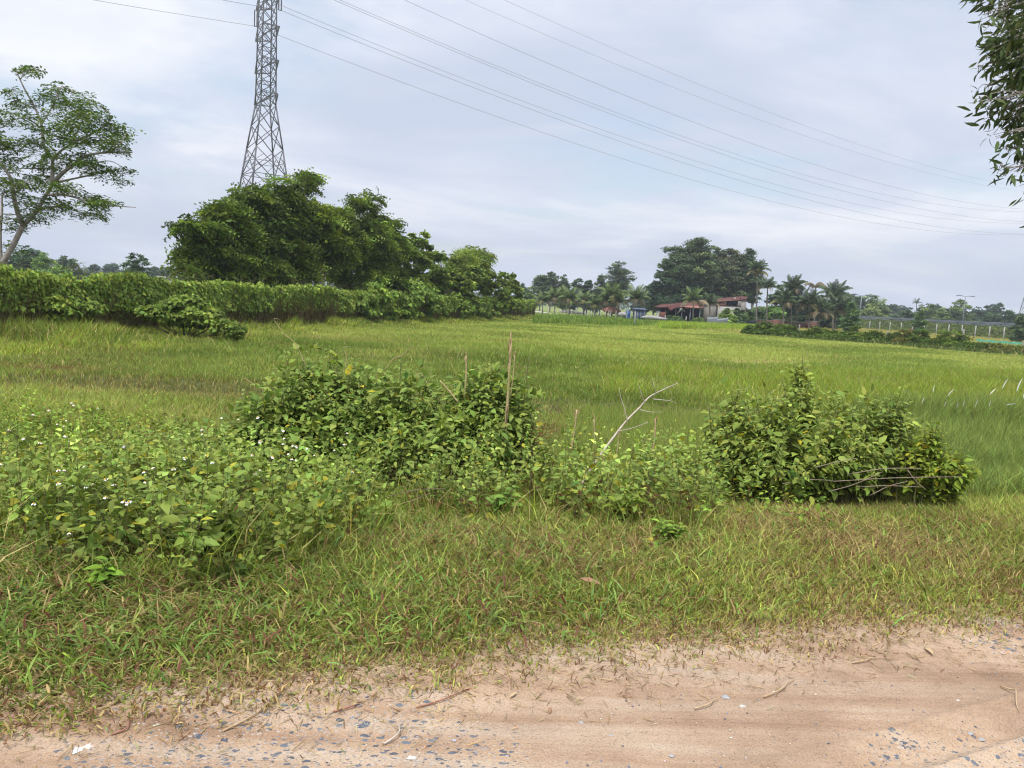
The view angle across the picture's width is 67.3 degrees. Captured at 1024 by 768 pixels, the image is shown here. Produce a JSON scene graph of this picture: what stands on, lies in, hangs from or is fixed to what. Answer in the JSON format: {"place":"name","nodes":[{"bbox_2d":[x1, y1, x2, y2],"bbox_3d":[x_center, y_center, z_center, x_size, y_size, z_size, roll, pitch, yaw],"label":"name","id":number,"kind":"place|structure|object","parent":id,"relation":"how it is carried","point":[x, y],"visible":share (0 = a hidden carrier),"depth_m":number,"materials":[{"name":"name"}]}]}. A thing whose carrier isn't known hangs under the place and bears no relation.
{"place":"outdoors","nodes":[
{"label":"outdoors","id":0,"kind":"place"},
{"bbox_2d":[0,428,751,605],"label":"weed grass","id":1,"kind":"structure","parent":0,"point":[533,507],"depth_m":5.13,"materials":[{"name":"plant"}]},
{"bbox_2d":[0,304,1023,660],"bbox_3d":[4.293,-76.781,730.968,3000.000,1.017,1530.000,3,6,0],"label":"ground","id":2,"kind":"structure","parent":0,"point":[236,388],"depth_m":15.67,"materials":[{"name":"plant"}]},
{"bbox_2d":[13,245,41,270],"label":"tree","id":3,"kind":"object","parent":2,"relation":"on","point":[31,254],"visible":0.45,"depth_m":118.39,"materials":[{"name":"green plant"}]},
{"bbox_2d":[30,252,57,271],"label":"tree","id":4,"kind":"object","parent":2,"relation":"on","point":[45,262],"visible":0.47,"depth_m":108.62,"materials":[{"name":"green plant"}]},
{"bbox_2d":[8,292,109,323],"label":"bush","id":5,"kind":"object","parent":2,"relation":"on","point":[85,308],"visible":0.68,"depth_m":23.92,"materials":[{"name":"green plant"}]},
{"bbox_2d":[0,65,145,263],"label":"airy tree","id":6,"kind":"object","parent":2,"relation":"on","point":[65,125],"visible":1,"depth_m":26.31,"materials":[{"name":"green plant"}]},
{"bbox_2d":[0,390,184,457],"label":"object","id":7,"kind":"object","parent":2,"relation":"on","point":[69,421],"visible":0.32,"depth_m":10.31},
{"bbox_2d":[0,388,214,460],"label":"edge weeds","id":8,"kind":"object","parent":2,"relation":"on","point":[42,420],"visible":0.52,"depth_m":10.24,"materials":[{"name":"green plant"}]},
{"bbox_2d":[119,252,152,275],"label":"tree","id":9,"kind":"object","parent":2,"relation":"on","point":[135,266],"visible":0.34,"depth_m":83.92,"materials":[{"name":"green plant"}]},
{"bbox_2d":[132,293,225,337],"bbox_3d":[-11.134,-2.323,26.738,3.558,1.656,2.207,4,6,9],"label":"bush","id":10,"kind":"object","parent":2,"relation":"on","point":[198,314],"visible":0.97,"depth_m":26.26,"materials":[{"name":"green plant"}]},
{"bbox_2d":[18,429,375,576],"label":"tall weeds stalks","id":11,"kind":"object","parent":2,"relation":"on","point":[170,484],"visible":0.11,"depth_m":4.98,"materials":[{"name":"plant"}]},
{"bbox_2d":[0,415,416,578],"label":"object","id":12,"kind":"object","parent":2,"relation":"on","point":[152,500],"visible":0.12,"depth_m":4.92,"materials":[{"name":"plant"}]},
{"bbox_2d":[0,404,421,585],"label":"flowering weeds","id":13,"kind":"object","parent":2,"relation":"on","point":[173,496],"visible":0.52,"depth_m":4.81,"materials":[{"name":"green plant"}]},
{"bbox_2d":[160,196,278,284],"bbox_3d":[-13.955,-5.821,36.269,4.607,6.500,6.322,3,6,0],"label":"tree","id":14,"kind":"object","parent":2,"relation":"on","point":[221,239],"visible":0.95,"depth_m":35.73,"materials":[{"name":"green plant"}]},
{"bbox_2d":[211,318,247,341],"bbox_3d":[-9.149,-1.690,25.133,1.265,0.920,0.934,8,8,35],"label":"vine mound","id":15,"kind":"object","parent":2,"relation":"on","point":[228,329],"visible":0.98,"depth_m":24.91,"materials":[{"name":"green plant"}]},
{"bbox_2d":[238,0,288,190],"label":"lattice pylon","id":16,"kind":"object","parent":2,"relation":"on","point":[270,63],"visible":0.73,"depth_m":133.15,"materials":[{"name":"metal"}]},
{"bbox_2d":[261,28,1021,234],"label":"power line","id":17,"kind":"object","parent":16,"relation":"hanging from","point":[593,149],"visible":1,"depth_m":185.77,"materials":[{"name":"grey"}]},
{"bbox_2d":[283,11,1008,233],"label":"power line","id":18,"kind":"object","parent":16,"relation":"hanging from","point":[591,131],"visible":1,"depth_m":169.61,"materials":[{"name":"grey"}]},
{"bbox_2d":[335,0,1021,221],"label":"power line","id":19,"kind":"object","parent":16,"relation":"hanging from","point":[614,115],"visible":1,"depth_m":173.01,"materials":[{"name":"grey"}]},
{"bbox_2d":[0,258,535,330],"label":"hedge","id":20,"kind":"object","parent":2,"relation":"on","point":[123,294],"depth_m":30.11,"materials":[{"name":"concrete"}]},
{"bbox_2d":[347,280,405,321],"bbox_3d":[-8.906,-4.923,47.526,3.170,3.018,6.674,5,6,14],"label":"vine mass","id":21,"kind":"object","parent":20,"relation":"attached to","point":[381,293],"visible":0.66,"depth_m":47.12,"materials":[{"name":"green plant"}]},
{"bbox_2d":[386,277,448,319],"bbox_3d":[-7.083,-5.856,55.802,4.012,3.670,9.936,4,6,8],"label":"vine mass","id":22,"kind":"object","parent":20,"relation":"attached to","point":[419,294],"visible":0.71,"depth_m":53.17,"materials":[{"name":"green plant"}]},
{"bbox_2d":[457,297,502,319],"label":"vine mass","id":23,"kind":"object","parent":20,"relation":"attached to","point":[483,310],"visible":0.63,"depth_m":68.01,"materials":[{"name":"green plant"}]},
{"bbox_2d":[0,311,542,402],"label":"rank grass","id":24,"kind":"structure","parent":2,"relation":"on","point":[49,334],"depth_m":23.55,"materials":[{"name":"plant"}]},
{"bbox_2d":[221,167,330,287],"bbox_3d":[-13.151,-7.837,42.184,5.233,9.325,7.888,3,6,0],"label":"tree","id":25,"kind":"object","parent":2,"relation":"on","point":[279,218],"visible":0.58,"depth_m":40.99,"materials":[{"name":"green plant"}]},
{"bbox_2d":[272,196,361,286],"bbox_3d":[-11.336,-7.064,44.982,4.316,7.392,7.920,6,7,23],"label":"tree","id":26,"kind":"object","parent":2,"relation":"on","point":[326,247],"visible":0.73,"depth_m":43.50,"materials":[{"name":"green plant"}]},
{"bbox_2d":[170,318,469,499],"bbox_3d":[-1.771,0.377,7.598,2.800,1.971,2.169,3,6,0],"label":"leafy bush","id":27,"kind":"object","parent":2,"relation":"on","point":[300,417],"visible":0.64,"depth_m":7.49,"materials":[{"name":"green plant"}]},
{"bbox_2d":[321,186,417,290],"bbox_3d":[-9.615,-8.547,50.841,5.514,9.271,9.753,7,7,28],"label":"tree","id":28,"kind":"object","parent":2,"relation":"on","point":[380,241],"visible":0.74,"depth_m":49.67,"materials":[{"name":"green plant"}]},
{"bbox_2d":[379,230,452,292],"bbox_3d":[-7.168,-8.097,57.664,4.167,7.189,11.245,5,6,18],"label":"tree","id":29,"kind":"object","parent":2,"relation":"on","point":[422,260],"visible":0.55,"depth_m":56.87,"materials":[{"name":"green plant"}]},
{"bbox_2d":[428,256,491,305],"bbox_3d":[-4.852,-8.141,66.331,5.520,5.675,8.727,6,7,23],"label":"tree","id":30,"kind":"object","parent":2,"relation":"on","point":[463,281],"visible":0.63,"depth_m":64.57,"materials":[{"name":"green plant"}]},
{"bbox_2d":[439,245,497,289],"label":"tree","id":31,"kind":"object","parent":2,"relation":"on","point":[479,256],"visible":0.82,"depth_m":70.49,"materials":[{"name":"green plant"}]},
{"bbox_2d":[411,361,549,496],"bbox_3d":[-0.261,0.628,7.583,1.137,1.661,1.672,8,8,36],"label":"leafy bush","id":32,"kind":"object","parent":2,"relation":"on","point":[483,403],"visible":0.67,"depth_m":7.50,"materials":[{"name":"green plant"}]},
{"bbox_2d":[470,266,525,310],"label":"tree","id":33,"kind":"object","parent":2,"relation":"on","point":[509,284],"visible":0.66,"depth_m":75.61,"materials":[{"name":"green plant"}]},
{"bbox_2d":[502,333,511,461],"bbox_3d":[-0.052,0.128,7.356,0.050,1.280,0.032,3,6,0],"label":"broken cane","id":34,"kind":"object","parent":2,"relation":"on","point":[509,370],"visible":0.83,"depth_m":7.32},
{"bbox_2d":[0,480,1023,744],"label":"verge grass","id":35,"kind":"structure","parent":2,"relation":"on","point":[784,544],"depth_m":4.11,"materials":[{"name":"plant"}]},
{"bbox_2d":[82,556,125,587],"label":"leafy plant","id":36,"kind":"object","parent":35,"relation":"on","point":[112,571],"visible":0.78,"depth_m":3.84,"materials":[{"name":"green plant"}]},
{"bbox_2d":[173,505,238,557],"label":"leafy plant","id":37,"kind":"object","parent":35,"relation":"on","point":[188,522],"visible":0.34,"depth_m":4.30,"materials":[{"name":"green plant"}]},
{"bbox_2d":[482,485,523,514],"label":"leafy plant","id":38,"kind":"object","parent":35,"relation":"on","point":[499,496],"visible":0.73,"depth_m":5.75,"materials":[{"name":"green plant"}]},
{"bbox_2d":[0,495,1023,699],"bbox_3d":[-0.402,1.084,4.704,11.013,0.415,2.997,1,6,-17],"label":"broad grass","id":39,"kind":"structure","parent":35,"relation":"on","point":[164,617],"depth_m":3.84,"materials":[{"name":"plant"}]},
{"bbox_2d":[603,486,647,520],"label":"leafy plant","id":40,"kind":"object","parent":35,"relation":"on","point":[629,495],"visible":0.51,"depth_m":5.57,"materials":[{"name":"green plant"}]},
{"bbox_2d":[651,517,686,541],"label":"leafy plant","id":41,"kind":"object","parent":35,"relation":"on","point":[662,527],"visible":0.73,"depth_m":5.09,"materials":[{"name":"green plant"}]},
{"bbox_2d":[531,274,549,310],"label":"tree","id":42,"kind":"object","parent":2,"relation":"on","point":[538,284],"visible":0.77,"depth_m":175.60,"materials":[{"name":"green plant"}]},
{"bbox_2d":[542,271,560,311],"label":"tree","id":43,"kind":"object","parent":2,"relation":"on","point":[554,283],"visible":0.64,"depth_m":175.84,"materials":[{"name":"green plant"}]},
{"bbox_2d":[558,284,579,314],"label":"coconut palm","id":44,"kind":"object","parent":2,"relation":"on","point":[568,297],"visible":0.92,"depth_m":123.97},
{"bbox_2d":[570,278,584,309],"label":"tree","id":45,"kind":"object","parent":2,"relation":"on","point":[578,288],"visible":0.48,"depth_m":176.07,"materials":[{"name":"green plant"}]},
{"bbox_2d":[405,409,768,519],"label":"weeds","id":46,"kind":"object","parent":2,"relation":"on","point":[579,475],"visible":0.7,"depth_m":6.12,"materials":[{"name":"green plant"}]},
{"bbox_2d":[516,410,571,486],"bbox_3d":[0.293,0.682,7.545,0.602,0.889,0.639,5,6,13],"label":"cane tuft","id":47,"kind":"object","parent":46,"relation":"on","point":[552,435],"visible":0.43,"depth_m":7.53,"materials":[{"name":"green plant"}]},
{"bbox_2d":[582,383,677,482],"bbox_3d":[1.026,0.448,6.629,1.282,0.951,0.231,-1,7,-34],"label":"dead branch","id":48,"kind":"object","parent":46,"relation":"on","point":[621,426],"visible":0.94,"depth_m":6.66,"materials":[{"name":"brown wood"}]},
{"bbox_2d":[416,419,760,525],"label":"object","id":49,"kind":"object","parent":2,"relation":"on","point":[673,479],"visible":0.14,"depth_m":6.03,"materials":[{"name":"plant"}]},
{"bbox_2d":[180,319,1023,382],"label":"field grass","id":50,"kind":"structure","parent":2,"relation":"on","point":[730,345],"depth_m":39.36,"materials":[{"name":"plant"}]},
{"bbox_2d":[531,312,686,325],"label":"bank grass","id":51,"kind":"structure","parent":2,"relation":"on","point":[573,319],"depth_m":87.02,"materials":[{"name":"plant"}]},
{"bbox_2d":[598,283,626,315],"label":"coconut palm","id":52,"kind":"object","parent":2,"relation":"on","point":[615,288],"visible":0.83,"depth_m":118.91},
{"bbox_2d":[600,261,636,314],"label":"tree","id":53,"kind":"object","parent":2,"relation":"on","point":[619,273],"visible":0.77,"depth_m":174.89,"materials":[{"name":"green plant"}]},
{"bbox_2d":[621,283,650,307],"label":"coconut palm","id":54,"kind":"object","parent":2,"relation":"on","point":[635,295],"visible":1,"depth_m":116.69,"materials":[{"name":"plant"}]},
{"bbox_2d":[643,282,664,315],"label":"tree","id":55,"kind":"object","parent":2,"relation":"on","point":[653,290],"visible":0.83,"depth_m":142.24,"materials":[{"name":"green plant"}]},
{"bbox_2d":[654,245,696,302],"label":"tree","id":56,"kind":"object","parent":2,"relation":"on","point":[673,261],"visible":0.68,"depth_m":140.62,"materials":[{"name":"green plant"}]},
{"bbox_2d":[654,302,703,320],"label":"open shed","id":57,"kind":"structure","parent":2,"relation":"on","point":[677,309],"depth_m":121.40,"materials":[{"name":"red plastic"}]},
{"bbox_2d":[655,266,715,314],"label":"tree","id":58,"kind":"object","parent":2,"relation":"on","point":[673,297],"visible":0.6,"depth_m":139.62,"materials":[{"name":"green plant"}]},
{"bbox_2d":[681,286,708,317],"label":"coconut palm","id":59,"kind":"object","parent":2,"relation":"on","point":[693,297],"visible":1,"depth_m":112.82,"materials":[{"name":"plant"}]},
{"bbox_2d":[667,237,725,294],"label":"tree","id":60,"kind":"object","parent":2,"relation":"on","point":[700,251],"visible":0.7,"depth_m":140.35,"materials":[{"name":"green plant"}]},
{"bbox_2d":[701,245,732,297],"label":"tree","id":61,"kind":"object","parent":2,"relation":"on","point":[717,291],"visible":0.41,"depth_m":144.81,"materials":[{"name":"green plant"}]},
{"bbox_2d":[656,320,789,329],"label":"bright rice strip","id":62,"kind":"object","parent":2,"relation":"on","point":[684,324],"visible":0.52,"depth_m":84.22,"materials":[{"name":"green plant"}]},
{"bbox_2d":[703,296,746,321],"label":"farmhouse","id":63,"kind":"object","parent":2,"relation":"on","point":[731,303],"visible":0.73,"depth_m":123.59,"materials":[{"name":"white paint"}]},
{"bbox_2d":[717,248,749,302],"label":"tree","id":64,"kind":"object","parent":2,"relation":"on","point":[734,261],"visible":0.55,"depth_m":146.49,"materials":[{"name":"green plant"}]},
{"bbox_2d":[732,308,755,323],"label":"shrub","id":65,"kind":"object","parent":2,"relation":"on","point":[743,317],"visible":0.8,"depth_m":114.40,"materials":[{"name":"green plant"}]},
{"bbox_2d":[730,247,760,300],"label":"tree","id":66,"kind":"object","parent":2,"relation":"on","point":[750,253],"visible":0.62,"depth_m":146.62,"materials":[{"name":"green plant"}]},
{"bbox_2d":[746,261,764,309],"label":"tree","id":67,"kind":"object","parent":2,"relation":"on","point":[751,299],"visible":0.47,"depth_m":147.95,"materials":[{"name":"green plant"}]},
{"bbox_2d":[746,259,770,320],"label":"coconut palm","id":68,"kind":"object","parent":2,"relation":"on","point":[759,267],"visible":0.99,"depth_m":116.36,"materials":[{"name":"plant"}]},
{"bbox_2d":[751,320,774,334],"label":"shrub","id":69,"kind":"object","parent":2,"relation":"on","point":[765,328],"visible":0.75,"depth_m":74.02,"materials":[{"name":"green plant"}]},
{"bbox_2d":[758,276,777,319],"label":"coconut palm","id":70,"kind":"object","parent":2,"relation":"on","point":[769,283],"visible":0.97,"depth_m":120.28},
{"bbox_2d":[761,305,786,323],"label":"shrub","id":71,"kind":"object","parent":2,"relation":"on","point":[773,312],"visible":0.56,"depth_m":124.98,"materials":[{"name":"green plant"}]},
{"bbox_2d":[769,289,797,323],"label":"coconut palm","id":72,"kind":"object","parent":2,"relation":"on","point":[786,297],"visible":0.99,"depth_m":114.57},
{"bbox_2d":[757,319,817,327],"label":"brick wall","id":73,"kind":"structure","parent":2,"relation":"on","point":[802,324],"depth_m":121.04,"materials":[{"name":"brick"}]},
{"bbox_2d":[698,354,877,506],"bbox_3d":[2.537,0.546,7.032,1.488,1.621,1.395,3,6,0],"label":"leafy bush","id":74,"kind":"object","parent":2,"relation":"on","point":[792,461],"visible":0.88,"depth_m":6.93,"materials":[{"name":"green plant"}]},
{"bbox_2d":[778,274,807,324],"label":"coconut palm","id":75,"kind":"object","parent":2,"relation":"on","point":[795,282],"visible":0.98,"depth_m":118.55,"materials":[{"name":"plant"}]},
{"bbox_2d":[783,285,810,326],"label":"coconut palm","id":76,"kind":"object","parent":2,"relation":"on","point":[801,293],"visible":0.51,"depth_m":118.61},
{"bbox_2d":[643,462,965,553],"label":"front weeds","id":77,"kind":"object","parent":2,"relation":"on","point":[817,506],"visible":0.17,"depth_m":5.98,"materials":[{"name":"green plant"}]},
{"bbox_2d":[792,304,823,324],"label":"tree","id":78,"kind":"object","parent":2,"relation":"on","point":[803,314],"visible":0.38,"depth_m":133.68,"materials":[{"name":"green plant"}]},
{"bbox_2d":[593,357,1023,417],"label":"yellow tufts","id":79,"kind":"object","parent":2,"relation":"on","point":[750,379],"visible":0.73,"depth_m":22.29,"materials":[{"name":"green plant"}]},
{"bbox_2d":[794,289,824,327],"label":"coconut palm","id":80,"kind":"object","parent":2,"relation":"on","point":[813,293],"visible":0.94,"depth_m":116.48,"materials":[{"name":"plant"}]},
{"bbox_2d":[806,297,836,326],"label":"coconut palm","id":81,"kind":"object","parent":2,"relation":"on","point":[822,310],"visible":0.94,"depth_m":115.63,"materials":[{"name":"plant"}]},
{"bbox_2d":[817,310,842,328],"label":"tree","id":82,"kind":"object","parent":2,"relation":"on","point":[826,323],"visible":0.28,"depth_m":133.95,"materials":[{"name":"green plant"}]},
{"bbox_2d":[821,290,848,329],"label":"coconut palm","id":83,"kind":"object","parent":2,"relation":"on","point":[833,300],"visible":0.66,"depth_m":116.61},
{"bbox_2d":[818,279,853,329],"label":"coconut palm","id":84,"kind":"object","parent":2,"relation":"on","point":[835,289],"visible":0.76,"depth_m":121.60,"materials":[{"name":"plant"}]},
{"bbox_2d":[837,301,862,332],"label":"tree","id":85,"kind":"object","parent":2,"relation":"on","point":[846,324],"visible":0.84,"depth_m":98.96,"materials":[{"name":"green plant"}]},
{"bbox_2d":[805,384,929,508],"bbox_3d":[3.189,0.619,7.191,1.372,1.258,1.017,-1,7,-34],"label":"leafy bush","id":86,"kind":"object","parent":2,"relation":"on","point":[890,427],"visible":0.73,"depth_m":7.07,"materials":[{"name":"green plant"}]},
{"bbox_2d":[858,305,884,318],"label":"tree","id":87,"kind":"object","parent":2,"relation":"on","point":[870,311],"visible":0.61,"depth_m":195.56,"materials":[{"name":"green plant"}]},
{"bbox_2d":[859,294,889,311],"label":"tree","id":88,"kind":"object","parent":2,"relation":"on","point":[871,301],"visible":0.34,"depth_m":202.16,"materials":[{"name":"green plant"}]},
{"bbox_2d":[742,329,1023,354],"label":"bank weeds","id":89,"kind":"object","parent":2,"relation":"on","point":[972,349],"visible":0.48,"depth_m":63.82,"materials":[{"name":"green plant"}]},
{"bbox_2d":[800,327,1022,343],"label":"golden grass","id":90,"kind":"structure","parent":2,"relation":"on","point":[867,329],"depth_m":123.26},
{"bbox_2d":[903,328,933,344],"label":"shrub","id":91,"kind":"object","parent":2,"relation":"on","point":[923,336],"visible":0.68,"depth_m":65.92,"materials":[{"name":"green plant"}]},
{"bbox_2d":[910,311,929,331],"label":"tree","id":92,"kind":"object","parent":2,"relation":"on","point":[918,322],"visible":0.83,"depth_m":120.99,"materials":[{"name":"green plant"}]},
{"bbox_2d":[914,303,939,321],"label":"tree","id":93,"kind":"object","parent":2,"relation":"on","point":[930,310],"visible":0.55,"depth_m":197.19,"materials":[{"name":"green plant"}]},
{"bbox_2d":[894,421,981,507],"bbox_3d":[3.831,0.787,6.963,0.723,0.910,0.517,6,7,24],"label":"leafy bush","id":94,"kind":"object","parent":2,"relation":"on","point":[946,474],"visible":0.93,"depth_m":6.89,"materials":[{"name":"green plant"}]},
{"bbox_2d":[930,328,973,347],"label":"shrub","id":95,"kind":"object","parent":2,"relation":"on","point":[947,340],"visible":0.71,"depth_m":64.25,"materials":[{"name":"green plant"}]},
{"bbox_2d":[948,298,974,320],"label":"tree","id":96,"kind":"object","parent":2,"relation":"on","point":[957,308],"visible":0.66,"depth_m":197.54,"materials":[{"name":"green plant"}]},
{"bbox_2d":[957,0,1023,227],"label":"overhanging tree","id":97,"kind":"object","parent":2,"relation":"on","point":[1013,44],"visible":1,"depth_m":7.86,"materials":[{"name":"green plant"}]},
{"bbox_2d":[995,310,1018,325],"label":"tree","id":98,"kind":"object","parent":2,"relation":"on","point":[1009,316],"visible":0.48,"depth_m":197.89,"materials":[{"name":"green plant"}]},
{"bbox_2d":[1006,316,1023,341],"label":"shrub","id":99,"kind":"object","parent":2,"relation":"on","point":[1018,333],"visible":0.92,"depth_m":103.28,"materials":[{"name":"green plant"}]},
{"bbox_2d":[0,578,1023,767],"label":"dirt road","id":100,"kind":"structure","parent":0,"point":[851,745],"depth_m":3.01,"materials":[{"name":"soil"}]},
{"bbox_2d":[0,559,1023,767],"bbox_3d":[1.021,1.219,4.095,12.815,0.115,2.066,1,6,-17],"label":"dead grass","id":101,"kind":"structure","parent":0,"point":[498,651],"depth_m":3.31,"materials":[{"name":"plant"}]},
{"bbox_2d":[0,0,1023,315],"label":"sky","id":102,"kind":"structure","parent":0,"point":[891,77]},
{"bbox_2d":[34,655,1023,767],"bbox_3d":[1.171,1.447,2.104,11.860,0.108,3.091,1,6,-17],"label":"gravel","id":103,"kind":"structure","parent":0,"point":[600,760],"depth_m":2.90,"materials":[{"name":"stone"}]},
{"bbox_2d":[551,396,771,488],"bbox_3d":[2.752,0.903,11.848,4.872,0.558,7.118,3,6,0],"label":"tall grass plot","id":104,"kind":"object","parent":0,"point":[609,419],"depth_m":12.70,"materials":[{"name":"plant"}]},
{"bbox_2d":[701,316,1014,336],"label":"embankment","id":105,"kind":"structure","parent":0,"point":[941,327],"depth_m":150.63,"materials":[{"name":"plant"}]},
{"bbox_2d":[784,318,1019,339],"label":"embankment scrub","id":106,"kind":"object","parent":105,"relation":"on","point":[932,324],"visible":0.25,"depth_m":151.95,"materials":[{"name":"green plant"}]},
{"bbox_2d":[857,316,1014,326],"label":"guard rail","id":107,"kind":"object","parent":105,"relation":"on","point":[961,322],"visible":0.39,"depth_m":154.30,"materials":[{"name":"metal"}]},
{"bbox_2d":[841,385,1023,499],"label":"thick grass","id":108,"kind":"structure","parent":0,"point":[995,452],"depth_m":14.31,"materials":[{"name":"plant"}]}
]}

